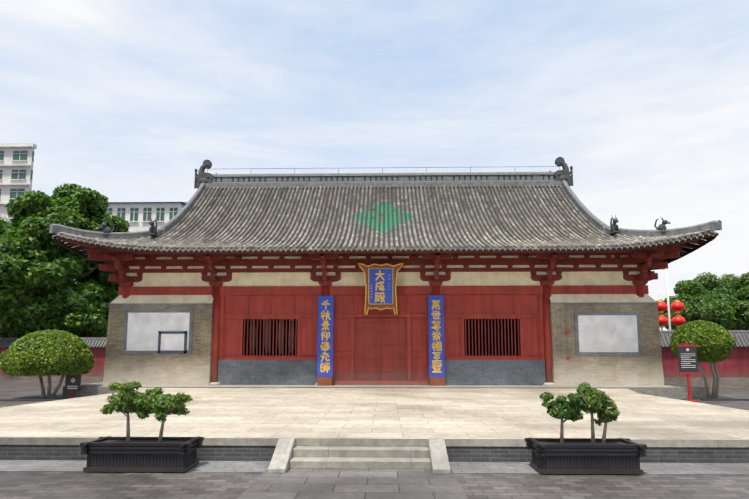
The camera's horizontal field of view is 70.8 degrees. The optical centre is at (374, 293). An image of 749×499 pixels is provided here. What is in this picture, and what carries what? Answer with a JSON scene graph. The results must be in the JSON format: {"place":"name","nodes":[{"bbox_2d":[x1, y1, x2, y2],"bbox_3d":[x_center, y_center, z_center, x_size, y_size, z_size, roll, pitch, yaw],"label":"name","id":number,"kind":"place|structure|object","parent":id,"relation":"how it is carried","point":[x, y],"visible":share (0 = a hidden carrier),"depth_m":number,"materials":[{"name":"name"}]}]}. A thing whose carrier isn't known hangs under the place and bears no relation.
{"place":"outdoors","nodes":[
{"label":"outdoors","id":0,"kind":"place"},
{"bbox_2d":[0,151,33,217],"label":"windows","id":1,"kind":"structure","parent":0,"point":[15,175],"depth_m":88.09,"materials":[{"name":"glass"}]},
{"bbox_2d":[0,377,102,380],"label":"wall base","id":2,"kind":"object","parent":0,"point":[46,378],"depth_m":32.99,"materials":[{"name":"grey stone"}]},
{"bbox_2d":[74,203,183,279],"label":"long building","id":3,"kind":"structure","parent":0,"point":[140,224],"depth_m":76.58,"materials":[{"name":"white concrete"}]},
{"bbox_2d":[109,202,187,205],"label":"roof edge","id":4,"kind":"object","parent":3,"relation":"attached to","point":[184,203],"depth_m":76.41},
{"bbox_2d":[104,208,177,220],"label":"windows","id":5,"kind":"structure","parent":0,"point":[135,215],"depth_m":76.51,"materials":[{"name":"glass"}]},
{"bbox_2d":[103,306,212,384],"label":"end wall","id":6,"kind":"structure","parent":0,"point":[194,368],"depth_m":21.76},
{"bbox_2d":[123,309,192,353],"bbox_3d":[-8.975,1.567,21.916,2.850,1.840,0.112,0,-6,1],"label":"panel frame","id":7,"kind":"object","parent":6,"relation":"attached to","point":[190,311],"visible":0.77,"depth_m":21.89,"materials":[{"name":"grey stone"}]},
{"bbox_2d":[126,313,189,350],"bbox_3d":[-8.975,1.567,21.920,2.590,1.580,0.104,0,-6,1],"label":"panel","id":8,"kind":"object","parent":7,"relation":"in","point":[143,329],"visible":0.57,"depth_m":21.89,"materials":[{"name":"white paint"}]},
{"bbox_2d":[158,331,186,352],"bbox_3d":[-8.342,1.989,21.776,1.180,0.890,0.060,0,-6,1],"label":"notice frame","id":9,"kind":"object","parent":7,"relation":"attached to","point":[173,332],"visible":1,"depth_m":21.75,"materials":[{"name":"metal"}]},
{"bbox_2d":[160,334,183,349],"bbox_3d":[-8.341,1.990,21.786,0.980,0.690,0.040,0,-6,1],"label":"board panel","id":10,"kind":"object","parent":9,"relation":"in","point":[172,341],"visible":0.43,"depth_m":21.77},
{"bbox_2d":[108,303,212,305],"bbox_3d":[-8.818,1.175,28.659,4.367,0.100,13.380,0,-6,1],"label":"coping","id":11,"kind":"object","parent":6,"relation":"on","point":[160,304],"depth_m":22.01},
{"bbox_2d":[237,468,467,498],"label":"path","id":12,"kind":"structure","parent":0,"point":[358,484],"depth_m":7.03,"materials":[{"name":"grey stone"}]},
{"bbox_2d":[268,438,450,473],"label":"cheeks","id":13,"kind":"object","parent":12,"relation":"on","point":[282,456],"visible":0.79,"depth_m":8.05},
{"bbox_2d":[289,446,430,468],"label":"steps","id":14,"kind":"structure","parent":12,"relation":"on","point":[352,457],"depth_m":8.29,"materials":[{"name":"beige stone"}]},
{"bbox_2d":[0,381,748,498],"bbox_3d":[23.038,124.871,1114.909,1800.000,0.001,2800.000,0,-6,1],"label":"ground","id":15,"kind":"structure","parent":0,"point":[104,485],"depth_m":7.16,"materials":[{"name":"stone"}]},
{"bbox_2d":[0,216,16,234],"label":"tree","id":16,"kind":"object","parent":15,"relation":"on","point":[4,225],"visible":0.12,"depth_m":37.04,"materials":[{"name":"green plant"}]},
{"bbox_2d":[0,143,36,225],"bbox_3d":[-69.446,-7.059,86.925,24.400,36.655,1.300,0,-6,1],"label":"apartment","id":17,"kind":"structure","parent":15,"relation":"on","point":[8,164],"depth_m":88.06,"materials":[{"name":"white concrete"}]},
{"bbox_2d":[0,314,40,337],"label":"tree","id":18,"kind":"object","parent":15,"relation":"on","point":[8,325],"depth_m":33.47,"materials":[{"name":"green plant"}]},
{"bbox_2d":[0,233,82,337],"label":"tree","id":19,"kind":"object","parent":15,"relation":"on","point":[33,264],"depth_m":33.15,"materials":[{"name":"green plant"}]},
{"bbox_2d":[0,281,39,299],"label":"tree","id":20,"kind":"object","parent":19,"relation":"attached to","point":[7,288],"visible":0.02,"depth_m":32.92,"materials":[{"name":"green plant"}]},
{"bbox_2d":[40,313,68,329],"bbox_3d":[-21.394,1.500,35.618,3.456,2.857,3.287,0,-6,1],"label":"tree","id":21,"kind":"object","parent":19,"relation":"attached to","point":[52,327],"depth_m":34.20,"materials":[{"name":"green plant"}]},
{"bbox_2d":[0,329,94,397],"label":"topiary","id":22,"kind":"object","parent":15,"relation":"on","point":[28,361],"depth_m":19.64,"materials":[{"name":"green plant"}]},
{"bbox_2d":[17,334,77,355],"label":"leaves","id":23,"kind":"object","parent":22,"relation":"attached to","point":[29,346],"visible":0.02,"depth_m":19.73,"materials":[{"name":"green plant"}]},
{"bbox_2d":[0,347,105,376],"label":"wall","id":24,"kind":"structure","parent":15,"relation":"on","point":[97,369],"depth_m":33.08,"materials":[{"name":"paint"}]},
{"bbox_2d":[0,338,106,346],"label":"wall cap","id":25,"kind":"object","parent":24,"relation":"on","point":[90,342],"visible":0.19,"depth_m":33.26,"materials":[{"name":"grey tile"}]},
{"bbox_2d":[2,282,108,335],"bbox_3d":[-21.598,2.401,35.488,6.751,6.611,6.029,0,-6,1],"label":"tree","id":26,"kind":"object","parent":15,"relation":"on","point":[84,306],"depth_m":34.10,"materials":[{"name":"green plant"}]},
{"bbox_2d":[3,183,129,282],"bbox_3d":[-21.754,-1.311,37.961,8.584,14.498,8.916,0,-6,1],"label":"tree","id":27,"kind":"object","parent":15,"relation":"on","point":[35,214],"depth_m":36.21,"materials":[{"name":"green plant"}]},
{"bbox_2d":[59,203,92,267],"bbox_3d":[-21.980,-4.103,38.261,4.476,5.180,4.257,0,-6,1],"label":"tree","id":28,"kind":"object","parent":27,"relation":"attached to","point":[67,250],"visible":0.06,"depth_m":37.06,"materials":[{"name":"green plant"}]},
{"bbox_2d":[79,312,108,337],"bbox_3d":[-20.584,3.544,38.348,4.130,4.966,4.380,0,-6,1],"label":"tree","id":29,"kind":"object","parent":15,"relation":"on","point":[102,332],"depth_m":36.97,"materials":[{"name":"green plant"}]},
{"bbox_2d":[75,267,120,313],"bbox_3d":[-20.151,1.660,40.270,5.830,9.118,6.304,0,-6,1],"label":"tree","id":30,"kind":"object","parent":15,"relation":"on","point":[97,277],"visible":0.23,"depth_m":38.55,"materials":[{"name":"green plant"}]},
{"bbox_2d":[80,392,203,472],"bbox_3d":[-3.542,2.099,8.120,1.660,1.156,0.720,0,-6,1],"label":"planter","id":31,"kind":"object","parent":15,"relation":"on","point":[174,457],"depth_m":7.81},
{"bbox_2d":[103,440,187,441],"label":"planter soil","id":32,"kind":"structure","parent":31,"relation":"in","point":[145,441],"depth_m":8.21,"materials":[{"name":"brown soil"}]},
{"bbox_2d":[100,380,192,422],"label":"planter leaves","id":33,"kind":"object","parent":31,"relation":"in","point":[141,405],"visible":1,"depth_m":8.03,"materials":[{"name":"green plant"}]},
{"bbox_2d":[0,445,748,462],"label":"terrace wall","id":34,"kind":"structure","parent":15,"relation":"on","point":[455,454],"depth_m":8.57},
{"bbox_2d":[0,437,748,446],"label":"terrace coping","id":35,"kind":"object","parent":34,"relation":"on","point":[344,442],"visible":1,"depth_m":8.61,"materials":[{"name":"beige stone"}]},
{"bbox_2d":[0,460,748,474],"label":"edge strip","id":36,"kind":"object","parent":15,"relation":"on","point":[455,467],"visible":0.5,"depth_m":8.13,"materials":[{"name":"stone"}]},
{"bbox_2d":[0,399,748,400],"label":"curb","id":37,"kind":"structure","parent":15,"relation":"on","point":[62,399],"depth_m":19.19,"materials":[{"name":"grey stone"}]},
{"bbox_2d":[65,343,699,401],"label":"information signs","id":38,"kind":"object","parent":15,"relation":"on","point":[691,353],"visible":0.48,"depth_m":19.22,"materials":[{"name":"black metal"}]},
{"bbox_2d":[67,348,695,388],"bbox_3d":[-0.147,2.848,19.880,23.702,1.568,0.029,0,-6,4],"label":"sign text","id":39,"kind":"object","parent":38,"relation":"attached to","point":[73,379],"visible":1,"depth_m":19.18},
{"bbox_2d":[525,389,646,474],"bbox_3d":[3.156,2.052,7.985,1.620,1.218,0.720,0,-6,1],"label":"planter","id":40,"kind":"object","parent":15,"relation":"on","point":[549,459],"depth_m":7.68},
{"bbox_2d":[540,442,625,443],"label":"planter soil","id":41,"kind":"structure","parent":40,"relation":"in","point":[582,443],"depth_m":8.03,"materials":[{"name":"brown soil"}]},
{"bbox_2d":[665,269,670,329],"bbox_3d":[16.693,1.550,29.785,1.150,7.000,0.140,0,-6,1],"label":"lantern pole","id":42,"kind":"object","parent":15,"relation":"on","point":[668,305],"visible":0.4,"depth_m":29.89,"materials":[{"name":"white metal"}]},
{"bbox_2d":[658,269,680,329],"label":"lantern caps","id":43,"kind":"object","parent":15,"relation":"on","point":[661,327],"visible":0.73,"depth_m":29.77,"materials":[{"name":"gold metal"}]},
{"bbox_2d":[658,302,685,325],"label":"red lanterns","id":44,"kind":"object","parent":43,"relation":"attached to","point":[675,320],"visible":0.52,"depth_m":29.59,"materials":[{"name":"red fabric"}]},
{"bbox_2d":[664,304,687,329],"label":"tree","id":45,"kind":"object","parent":15,"relation":"on","point":[672,315],"visible":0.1,"depth_m":43.34,"materials":[{"name":"green plant"}]},
{"bbox_2d":[669,280,724,305],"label":"tree","id":46,"kind":"object","parent":15,"relation":"on","point":[688,289],"visible":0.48,"depth_m":44.94,"materials":[{"name":"green plant"}]},
{"bbox_2d":[669,320,735,398],"bbox_3d":[12.664,2.527,20.379,2.145,3.026,2.274,0,-6,1],"label":"topiary","id":47,"kind":"object","parent":15,"relation":"on","point":[713,342],"depth_m":19.82,"materials":[{"name":"green plant"}]},
{"bbox_2d":[681,296,734,327],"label":"tree","id":48,"kind":"object","parent":15,"relation":"on","point":[708,309],"depth_m":40.55,"materials":[{"name":"green plant"}]},
{"bbox_2d":[693,272,736,297],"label":"tree","id":49,"kind":"object","parent":15,"relation":"on","point":[708,282],"visible":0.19,"depth_m":47.30,"materials":[{"name":"green plant"}]},
{"bbox_2d":[717,296,748,329],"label":"tree","id":50,"kind":"object","parent":15,"relation":"on","point":[742,307],"visible":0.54,"depth_m":41.71,"materials":[{"name":"green plant"}]},
{"bbox_2d":[722,273,748,297],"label":"tree","id":51,"kind":"object","parent":15,"relation":"on","point":[741,281],"visible":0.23,"depth_m":45.25,"materials":[{"name":"green plant"}]},
{"bbox_2d":[728,285,748,302],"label":"tree","id":52,"kind":"object","parent":15,"relation":"on","point":[741,293],"visible":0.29,"depth_m":43.36,"materials":[{"name":"green plant"}]},
{"bbox_2d":[731,312,748,329],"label":"tree","id":53,"kind":"object","parent":15,"relation":"on","point":[733,321],"visible":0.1,"depth_m":41.81,"materials":[{"name":"green plant"}]},
{"bbox_2d":[0,0,748,329],"label":"sky","id":54,"kind":"structure","parent":0,"point":[646,101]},
{"bbox_2d":[49,166,721,238],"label":"ridge","id":55,"kind":"structure","parent":0,"point":[715,225],"depth_m":28.98,"materials":[{"name":"grey tile"}]},
{"bbox_2d":[212,173,554,182],"bbox_3d":[0.436,-6.362,29.288,20.200,0.460,0.380,0,-6,1],"label":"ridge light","id":56,"kind":"object","parent":55,"relation":"on","point":[381,175],"visible":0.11,"depth_m":29.11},
{"bbox_2d":[99,157,670,236],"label":"roof ornaments","id":57,"kind":"object","parent":55,"relation":"on","point":[201,176],"visible":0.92,"depth_m":28.88},
{"bbox_2d":[539,382,619,425],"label":"planter leaves","id":58,"kind":"object","parent":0,"point":[594,404],"visible":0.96,"depth_m":7.91,"materials":[{"name":"green plant"}]},
{"bbox_2d":[550,305,663,385],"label":"end wall","id":59,"kind":"structure","parent":0,"point":[645,368],"depth_m":21.38,"materials":[{"name":"beige brick"}]},
{"bbox_2d":[550,302,658,304],"bbox_3d":[9.591,1.133,28.279,4.367,0.100,13.380,0,-6,1],"label":"coping","id":60,"kind":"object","parent":59,"relation":"on","point":[619,303],"depth_m":21.63,"materials":[{"name":"grey stone"}]},
{"bbox_2d":[574,312,641,354],"bbox_3d":[9.516,1.624,21.523,2.640,1.760,0.112,0,-6,1],"label":"panel frame","id":61,"kind":"object","parent":59,"relation":"attached to","point":[576,314],"visible":0.77,"depth_m":21.47,"materials":[{"name":"grey stone"}]},
{"bbox_2d":[578,315,638,351],"bbox_3d":[9.516,1.625,21.527,2.380,1.500,0.104,0,-6,1],"label":"panel","id":62,"kind":"object","parent":59,"relation":"attached to","point":[608,333],"visible":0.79,"depth_m":21.48,"materials":[{"name":"white paint"}]},
{"bbox_2d":[656,295,675,329],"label":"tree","id":63,"kind":"object","parent":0,"point":[665,301],"depth_m":51.25,"materials":[{"name":"green plant"}]},
{"bbox_2d":[661,347,748,377],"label":"wall","id":64,"kind":"structure","parent":0,"point":[734,363],"depth_m":27.37,"materials":[{"name":"paint"}]},
{"bbox_2d":[660,330,748,346],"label":"wall cap","id":65,"kind":"object","parent":64,"relation":"on","point":[741,337],"visible":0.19,"depth_m":27.54,"materials":[{"name":"grey tile"}]},
{"bbox_2d":[664,378,748,386],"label":"wall base","id":66,"kind":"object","parent":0,"point":[728,382],"depth_m":27.24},
{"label":"gables","id":67,"kind":"object","parent":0,"visible":0},
{"bbox_2d":[61,186,709,248],"bbox_3d":[0.347,-3.908,24.697,25.228,5.215,8.590,0,-6,1],"label":"tiled roof","id":68,"kind":"object","parent":67,"relation":"on","point":[379,232],"visible":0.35,"depth_m":26.02,"materials":[{"name":"grey tile"}]},
{"bbox_2d":[60,185,710,247],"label":"roof rows","id":69,"kind":"object","parent":68,"relation":"on","point":[598,239],"visible":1,"depth_m":25.06,"materials":[{"name":"tile"}]},
{"bbox_3d":[-0.121,3.207,14.577,19.550,0.370,12.040,0,-6,1],"label":"terrace wall","id":70,"kind":"object","parent":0,"visible":0},
{"bbox_2d":[0,388,748,439],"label":"stone terrace","id":71,"kind":"structure","parent":70,"relation":"on","point":[444,413],"depth_m":11.38,"materials":[{"name":"beige stone"}]},
{"bbox_2d":[62,387,704,397],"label":"plinth","id":72,"kind":"structure","parent":71,"relation":"on","point":[678,392],"depth_m":20.44,"materials":[{"name":"beige stone"}]},
{"bbox_2d":[111,273,213,302],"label":"wall","id":73,"kind":"structure","parent":72,"relation":"on","point":[168,299],"depth_m":22.20,"materials":[{"name":"beige paint"}]},
{"bbox_2d":[57,237,699,286],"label":"brackets","id":74,"kind":"object","parent":73,"relation":"attached to","point":[645,261],"visible":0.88,"depth_m":22.18,"materials":[{"name":"red wood"}]},
{"bbox_2d":[128,255,637,286],"bbox_3d":[0.257,-1.190,22.463,21.600,1.760,0.235,0,-6,1],"label":"plaster band","id":75,"kind":"object","parent":74,"relation":"attached to","point":[403,279],"visible":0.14,"depth_m":22.30,"materials":[{"name":"beige paint"}]},
{"bbox_2d":[65,235,712,262],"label":"rafters","id":76,"kind":"object","parent":74,"relation":"on","point":[666,260],"depth_m":21.88,"materials":[{"name":"red wood"}]},
{"bbox_2d":[55,234,715,263],"bbox_3d":[0.431,-1.061,28.444,26.039,0.677,16.626,0,-6,1],"label":"eave board","id":77,"kind":"object","parent":76,"relation":"attached to","point":[371,251],"visible":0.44,"depth_m":20.52,"materials":[{"name":"red wood"}]},
{"bbox_2d":[55,236,104,263],"bbox_3d":[-11.031,-1.411,28.980,3.140,1.191,16.324,0,-6,1],"label":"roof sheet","id":78,"kind":"object","parent":77,"relation":"on","point":[75,245],"visible":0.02,"depth_m":22.07,"materials":[{"name":"grey tile"}]},
{"bbox_2d":[60,232,715,251],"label":"roof drips","id":79,"kind":"object","parent":77,"relation":"attached to","point":[400,249],"visible":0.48,"depth_m":20.41,"materials":[{"name":"tile"}]},
{"bbox_2d":[57,229,713,250],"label":"eave tile ends","id":80,"kind":"object","parent":79,"relation":"attached to","point":[397,247],"visible":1,"depth_m":20.40,"materials":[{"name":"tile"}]},
{"bbox_2d":[662,232,715,261],"bbox_3d":[11.903,-1.464,28.507,3.140,1.191,16.324,0,-6,1],"label":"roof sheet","id":81,"kind":"object","parent":76,"relation":"on","point":[691,244],"depth_m":21.55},
{"bbox_2d":[676,232,717,251],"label":"rafter ends","id":82,"kind":"object","parent":81,"relation":"on","point":[694,244],"depth_m":21.56,"materials":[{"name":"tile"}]},
{"bbox_2d":[64,382,695,386],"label":"building plinth","id":83,"kind":"structure","parent":72,"relation":"on","point":[102,385],"depth_m":20.88,"materials":[{"name":"beige stone"}]},
{"bbox_2d":[317,264,444,385],"bbox_3d":[0.252,1.253,21.457,5.180,4.924,0.899,0,-6,1],"label":"plaque frame","id":84,"kind":"object","parent":72,"relation":"on","point":[328,381],"visible":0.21,"depth_m":21.41,"materials":[{"name":"brown wood"}]},
{"bbox_2d":[243,318,519,355],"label":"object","id":85,"kind":"object","parent":72,"relation":"on","point":[380,337],"visible":0.19,"depth_m":22.89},
{"bbox_2d":[209,382,553,385],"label":"column bases","id":86,"kind":"object","parent":72,"relation":"on","point":[545,383],"depth_m":21.61,"materials":[{"name":"stone"}]},
{"bbox_2d":[122,285,643,382],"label":"columns","id":87,"kind":"structure","parent":86,"relation":"on","point":[216,295],"depth_m":21.93,"materials":[{"name":"red wood"}]},
{"bbox_2d":[218,360,545,384],"bbox_3d":[0.256,3.258,21.925,13.540,1.040,0.250,0,-6,1],"label":"dado","id":88,"kind":"object","parent":72,"relation":"on","point":[457,372],"visible":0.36,"depth_m":21.79,"materials":[{"name":"stone"}]},
{"bbox_2d":[118,285,648,384],"bbox_3d":[0.255,1.723,22.049,22.300,4.120,0.220,0,-6,1],"label":"red timber","id":89,"kind":"object","parent":72,"relation":"on","point":[240,304],"visible":0.92,"depth_m":22.10,"materials":[{"name":"paint"}]},
{"bbox_2d":[354,318,406,380],"bbox_3d":[0.256,2.304,22.033,2.220,2.600,0.085,0,-6,1],"label":"door","id":90,"kind":"structure","parent":89,"relation":"attached to","point":[371,363],"depth_m":22.01,"materials":[{"name":"red wood"}]},
{"bbox_2d":[317,269,444,376],"bbox_3d":[0.252,1.191,21.476,5.220,4.374,0.831,0,-6,1],"label":"blue plaque","id":91,"kind":"object","parent":89,"relation":"attached to","point":[388,298],"visible":0.85,"depth_m":21.66,"materials":[{"name":"blue wood"}]},
{"bbox_2d":[320,263,441,372],"bbox_3d":[0.255,0.984,21.435,4.999,4.414,0.847,0,-6,1],"label":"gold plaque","id":92,"kind":"object","parent":91,"relation":"attached to","point":[437,345],"visible":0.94,"depth_m":21.60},
{"bbox_2d":[243,319,519,355],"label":"window bars","id":93,"kind":"object","parent":89,"relation":"attached to","point":[296,337],"depth_m":22.03,"materials":[{"name":"red wood"}]},
{"bbox_2d":[550,271,655,302],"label":"wall","id":94,"kind":"structure","parent":72,"relation":"on","point":[567,298],"depth_m":21.82,"materials":[{"name":"beige paint"}]}
]}

